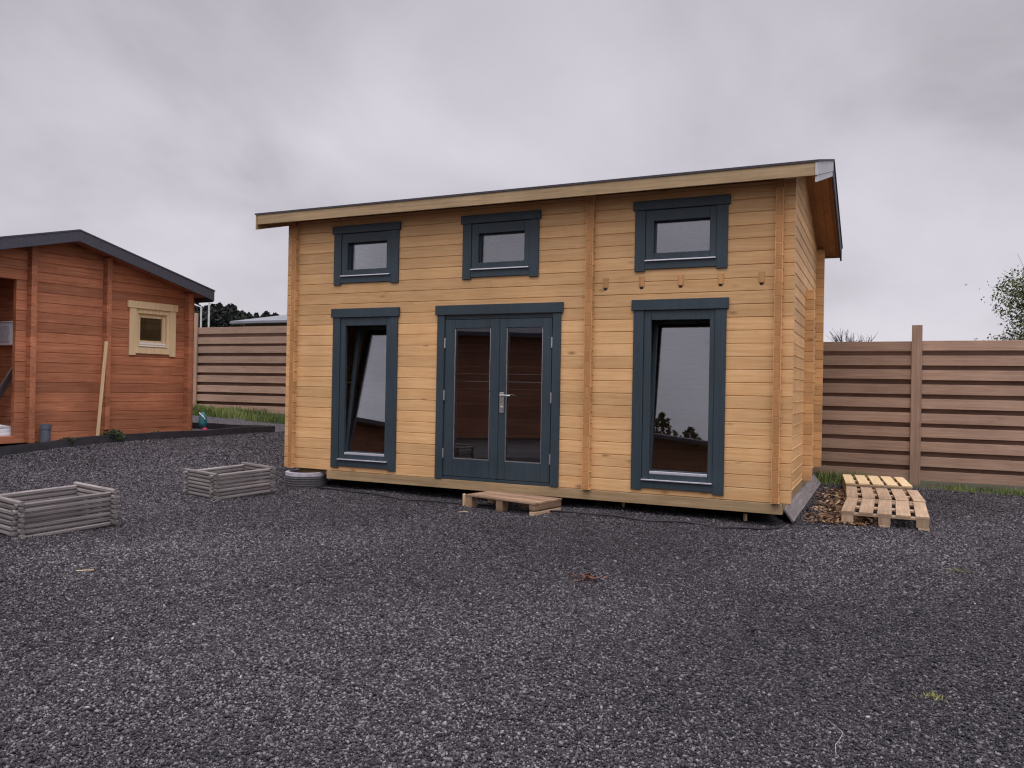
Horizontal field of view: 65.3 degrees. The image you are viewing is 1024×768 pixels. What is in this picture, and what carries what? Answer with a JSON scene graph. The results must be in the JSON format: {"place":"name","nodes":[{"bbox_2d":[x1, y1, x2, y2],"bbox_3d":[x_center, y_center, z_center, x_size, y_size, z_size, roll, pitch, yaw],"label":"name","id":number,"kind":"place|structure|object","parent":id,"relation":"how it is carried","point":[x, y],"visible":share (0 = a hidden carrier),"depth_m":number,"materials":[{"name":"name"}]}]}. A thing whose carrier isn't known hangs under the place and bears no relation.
{"place":"outdoors","nodes":[
{"label":"outdoors","id":0,"kind":"place"},
{"bbox_2d":[230,315,286,326],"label":"shed","id":1,"kind":"structure","parent":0,"point":[280,320],"depth_m":27.34,"materials":[{"name":"grey metal"}]},
{"bbox_2d":[0,389,1023,767],"bbox_3d":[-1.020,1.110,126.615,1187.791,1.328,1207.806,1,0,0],"label":"ground","id":2,"kind":"structure","parent":0,"point":[184,465],"depth_m":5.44,"materials":[{"name":"grey gravel"}]},
{"bbox_2d":[40,424,51,441],"bbox_3d":[-6.262,0.757,10.717,0.139,0.430,0.139,4,2,0],"label":"drain pipe","id":3,"kind":"object","parent":2,"relation":"on","point":[45,432],"visible":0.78,"depth_m":10.66,"materials":[{"name":"grey plastic"}]},
{"bbox_2d":[0,482,119,538],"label":"planter box","id":4,"kind":"object","parent":2,"relation":"on","point":[19,515],"visible":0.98,"depth_m":7.12,"materials":[{"name":"grey wood"}]},
{"bbox_2d":[59,436,77,444],"bbox_3d":[-6.078,0.781,10.925,0.278,0.140,0.356,1,0,-16],"label":"weed","id":5,"kind":"object","parent":2,"relation":"on","point":[71,441],"visible":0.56,"depth_m":10.85,"materials":[{"name":"green plant"}]},
{"bbox_2d":[96,341,107,435],"bbox_3d":[-5.801,0.115,11.294,0.149,1.438,0.044,1,0,5],"label":"wooden stake","id":6,"kind":"object","parent":2,"relation":"on","point":[101,388],"visible":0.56,"depth_m":11.28,"materials":[{"name":"brown wood"}]},
{"bbox_2d":[0,229,214,443],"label":"log cabin","id":7,"kind":"object","parent":2,"relation":"on","point":[72,302],"visible":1,"depth_m":11.34,"materials":[{"name":"brown wood"}]},
{"bbox_2d":[0,425,10,435],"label":"white sheeting","id":8,"kind":"object","parent":7,"relation":"on","point":[5,430],"visible":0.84,"depth_m":10.52,"materials":[{"name":"paint"}]},
{"bbox_2d":[0,367,11,398],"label":"leaning board","id":9,"kind":"object","parent":7,"relation":"on","point":[6,382],"visible":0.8,"depth_m":10.63,"materials":[{"name":"black wood"}]},
{"bbox_2d":[0,321,12,345],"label":"wall box","id":10,"kind":"object","parent":7,"relation":"attached to","point":[6,333],"visible":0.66,"depth_m":10.67,"materials":[{"name":"white paint"}]},
{"bbox_2d":[127,300,177,356],"bbox_3d":[-5.510,-0.833,12.204,0.124,0.810,0.840,1,0,31],"label":"window","id":11,"kind":"structure","parent":7,"relation":"in","point":[166,345],"depth_m":12.19,"materials":[{"name":"beige wood"}]},
{"bbox_2d":[102,429,124,441],"bbox_3d":[-5.720,0.743,11.477,0.376,0.219,0.421,1,0,0],"label":"weed","id":12,"kind":"object","parent":2,"relation":"on","point":[115,433],"visible":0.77,"depth_m":11.38,"materials":[{"name":"green plant"}]},
{"bbox_2d":[0,422,274,455],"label":"garden edging","id":13,"kind":"object","parent":2,"relation":"on","point":[218,429],"visible":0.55,"depth_m":11.75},
{"bbox_2d":[195,304,201,327],"bbox_3d":[-10.085,-0.926,25.602,0.260,3.288,0.060,1,0,0],"label":"pole","id":14,"kind":"object","parent":2,"relation":"on","point":[200,315],"visible":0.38,"depth_m":25.58,"materials":[{"name":"white metal"}]},
{"bbox_2d":[198,412,206,429],"bbox_3d":[-4.972,0.639,12.863,0.145,0.372,0.132,1,0,0],"label":"garden ornament","id":15,"kind":"object","parent":2,"relation":"on","point":[202,422],"visible":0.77,"depth_m":12.82,"materials":[{"name":"teal plastic"}]},
{"bbox_2d":[208,302,209,326],"bbox_3d":[-9.730,-1.168,25.603,0.100,3.790,0.095,1,0,0],"label":"pole","id":16,"kind":"object","parent":2,"relation":"on","point":[208,314],"visible":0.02,"depth_m":25.58,"materials":[{"name":"white metal"}]},
{"bbox_2d":[183,462,275,499],"bbox_3d":[-3.416,1.169,9.685,0.663,0.319,0.889,2,3,37],"label":"planter box","id":17,"kind":"object","parent":2,"relation":"on","point":[211,484],"visible":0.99,"depth_m":9.49,"materials":[{"name":"grey wood"}]},
{"bbox_2d":[194,302,278,327],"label":"woodland","id":18,"kind":"object","parent":2,"relation":"on","point":[221,315],"visible":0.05,"depth_m":80.99,"materials":[{"name":"green plant"}]},
{"bbox_2d":[285,469,327,487],"bbox_3d":[-2.731,1.277,10.623,0.564,0.241,0.564,1,0,0],"label":"concrete ring","id":19,"kind":"object","parent":2,"relation":"on","point":[296,478],"visible":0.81,"depth_m":10.39,"materials":[{"name":"grey concrete"}]},
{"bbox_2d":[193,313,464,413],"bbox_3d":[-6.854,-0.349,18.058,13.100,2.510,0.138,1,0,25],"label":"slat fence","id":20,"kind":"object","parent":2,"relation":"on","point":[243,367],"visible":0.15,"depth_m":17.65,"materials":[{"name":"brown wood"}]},
{"bbox_2d":[463,493,465,505],"bbox_3d":[-0.545,1.346,9.113,0.028,0.190,0.028,-1,4,-29],"label":"wooden peg","id":21,"kind":"object","parent":2,"relation":"on","point":[464,499],"visible":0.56,"depth_m":9.10,"materials":[{"name":"brown wood"}]},
{"bbox_2d":[465,490,561,515],"bbox_3d":[0.011,1.325,8.917,0.978,0.143,0.508,1,0,38],"label":"pallet","id":22,"kind":"object","parent":2,"relation":"on","point":[538,505],"visible":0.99,"depth_m":8.77,"materials":[{"name":"brown wood"}]},
{"bbox_2d":[316,487,779,529],"bbox_3d":[-0.006,1.376,8.969,5.712,0.064,0.485,1,0,24],"label":"cable","id":23,"kind":"object","parent":2,"relation":"on","point":[720,527],"visible":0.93,"depth_m":8.51,"materials":[{"name":"black rubber"}]},
{"bbox_2d":[255,159,842,524],"bbox_3d":[0.808,-0.713,11.405,6.985,4.277,5.090,1,0,25],"label":"log cabin","id":24,"kind":"object","parent":2,"relation":"on","point":[660,337],"visible":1,"depth_m":9.37,"materials":[{"name":"brown wood"}]},
{"bbox_2d":[330,307,399,471],"bbox_3d":[-1.822,0.061,10.308,1.034,2.050,0.376,1,0,25],"label":"window","id":25,"kind":"structure","parent":24,"relation":"in","point":[367,318],"depth_m":10.26,"materials":[{"name":"blue paint"}]},
{"bbox_2d":[332,221,400,285],"bbox_3d":[-1.844,-1.652,10.210,1.034,0.760,0.143,1,0,25],"label":"window","id":26,"kind":"structure","parent":24,"relation":"in","point":[344,241],"depth_m":10.18,"materials":[{"name":"blue paint"}]},
{"bbox_2d":[442,319,497,478],"bbox_3d":[-0.493,0.171,9.547,0.723,1.880,0.072,1,0,25],"label":"door","id":27,"kind":"structure","parent":24,"relation":"in","point":[452,466],"depth_m":9.58,"materials":[{"name":"blue paint"}]},
{"bbox_2d":[461,210,541,279],"bbox_3d":[-0.122,-1.623,9.411,1.034,0.760,0.143,1,0,25],"label":"window","id":28,"kind":"structure","parent":24,"relation":"in","point":[529,223],"depth_m":9.38,"materials":[{"name":"blue paint"}]},
{"bbox_2d":[497,318,552,482],"bbox_3d":[0.142,0.181,9.225,0.677,1.880,0.122,1,0,25],"label":"door","id":29,"kind":"structure","parent":24,"relation":"in","point":[506,470],"depth_m":9.21,"materials":[{"name":"blue paint"}]},
{"bbox_2d":[630,297,728,494],"bbox_3d":[1.809,0.122,8.591,1.034,2.050,0.312,1,0,25],"label":"window","id":30,"kind":"structure","parent":24,"relation":"in","point":[712,311],"depth_m":8.53,"materials":[{"name":"blue paint"}]},
{"bbox_2d":[633,194,730,271],"bbox_3d":[1.804,-1.591,8.520,1.034,0.760,0.143,1,0,25],"label":"window","id":31,"kind":"structure","parent":24,"relation":"in","point":[646,222],"depth_m":8.48,"materials":[{"name":"blue paint"}]},
{"bbox_2d":[563,572,607,583],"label":"dead leaves","id":32,"kind":"object","parent":2,"relation":"on","point":[586,576],"visible":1,"depth_m":5.70,"materials":[{"name":"brown plant"}]},
{"bbox_2d":[743,513,746,521],"bbox_3d":[2.444,1.424,8.375,0.028,0.130,0.028,-1,4,-29],"label":"wooden peg","id":33,"kind":"object","parent":2,"relation":"on","point":[745,517],"visible":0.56,"depth_m":8.36,"materials":[{"name":"brown wood"}]},
{"bbox_2d":[783,474,820,522],"bbox_3d":[3.706,1.393,10.106,0.028,0.165,3.910,-40,-16,19],"label":"loose board","id":34,"kind":"object","parent":2,"relation":"on","point":[800,499],"visible":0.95,"depth_m":9.55,"materials":[{"name":"grey wood"}]},
{"bbox_2d":[800,487,877,525],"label":"bark litter","id":35,"kind":"object","parent":2,"relation":"on","point":[837,506],"visible":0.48,"depth_m":9.15,"materials":[{"name":"brown wood"}]},
{"bbox_2d":[827,329,857,341],"bbox_3d":[12.351,-0.210,29.590,1.295,3.776,1.265,1,0,10],"label":"bare tree","id":36,"kind":"object","parent":2,"relation":"on","point":[835,337],"visible":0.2,"depth_m":29.62,"materials":[{"name":"plant"}]},
{"bbox_2d":[847,333,876,341],"bbox_3d":[13.147,-0.140,30.180,1.173,3.649,1.227,1,0,0],"label":"bare tree","id":37,"kind":"object","parent":2,"relation":"on","point":[861,338],"visible":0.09,"depth_m":29.98,"materials":[{"name":"plant"}]},
{"bbox_2d":[842,474,912,495],"bbox_3d":[5.006,1.397,11.012,0.802,0.155,1.145,1,0,21],"label":"pallet","id":38,"kind":"object","parent":2,"relation":"on","point":[874,482],"visible":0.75,"depth_m":10.77,"materials":[{"name":"brown wood"}]},
{"bbox_2d":[841,497,929,530],"bbox_3d":[4.081,1.408,8.747,0.826,0.141,1.204,1,0,25],"label":"pallet","id":39,"kind":"object","parent":2,"relation":"on","point":[885,510],"visible":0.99,"depth_m":8.40,"materials":[{"name":"brown wood"}]},
{"bbox_2d":[846,486,925,503],"bbox_3d":[4.576,1.416,9.848,0.842,0.141,1.133,1,0,23],"label":"pallet","id":40,"kind":"object","parent":2,"relation":"on","point":[912,496],"visible":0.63,"depth_m":9.78,"materials":[{"name":"brown wood"}]},
{"bbox_2d":[813,325,1023,486],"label":"slat fence","id":41,"kind":"object","parent":2,"relation":"on","point":[915,410],"visible":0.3,"depth_m":11.98,"materials":[{"name":"brown wood"}]},
{"bbox_2d":[915,692,948,704],"bbox_3d":[1.911,1.413,3.604,0.100,0.028,0.143,1,0,-32],"label":"moss tuft","id":42,"kind":"object","parent":2,"relation":"on","point":[933,695],"visible":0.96,"depth_m":3.61,"materials":[{"name":"green plant"}]},
{"bbox_2d":[938,568,977,573],"bbox_3d":[3.459,1.436,6.119,0.328,0.035,0.333,1,0,-17],"label":"moss tuft","id":43,"kind":"object","parent":2,"relation":"on","point":[957,570],"visible":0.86,"depth_m":6.14,"materials":[{"name":"plant"}]},
{"bbox_2d":[965,258,1023,339],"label":"leafy tree","id":44,"kind":"object","parent":2,"relation":"on","point":[1019,293],"visible":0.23,"depth_m":17.33,"materials":[{"name":"green plant"}]},
{"bbox_2d":[0,0,1023,381],"label":"sky","id":45,"kind":"structure","parent":0,"point":[158,131],"materials":[{"name":"grey"}]},
{"bbox_2d":[192,403,1023,495],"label":"grass","id":46,"kind":"structure","parent":0,"point":[267,417],"depth_m":15.59,"materials":[{"name":"green plant"}]}
]}

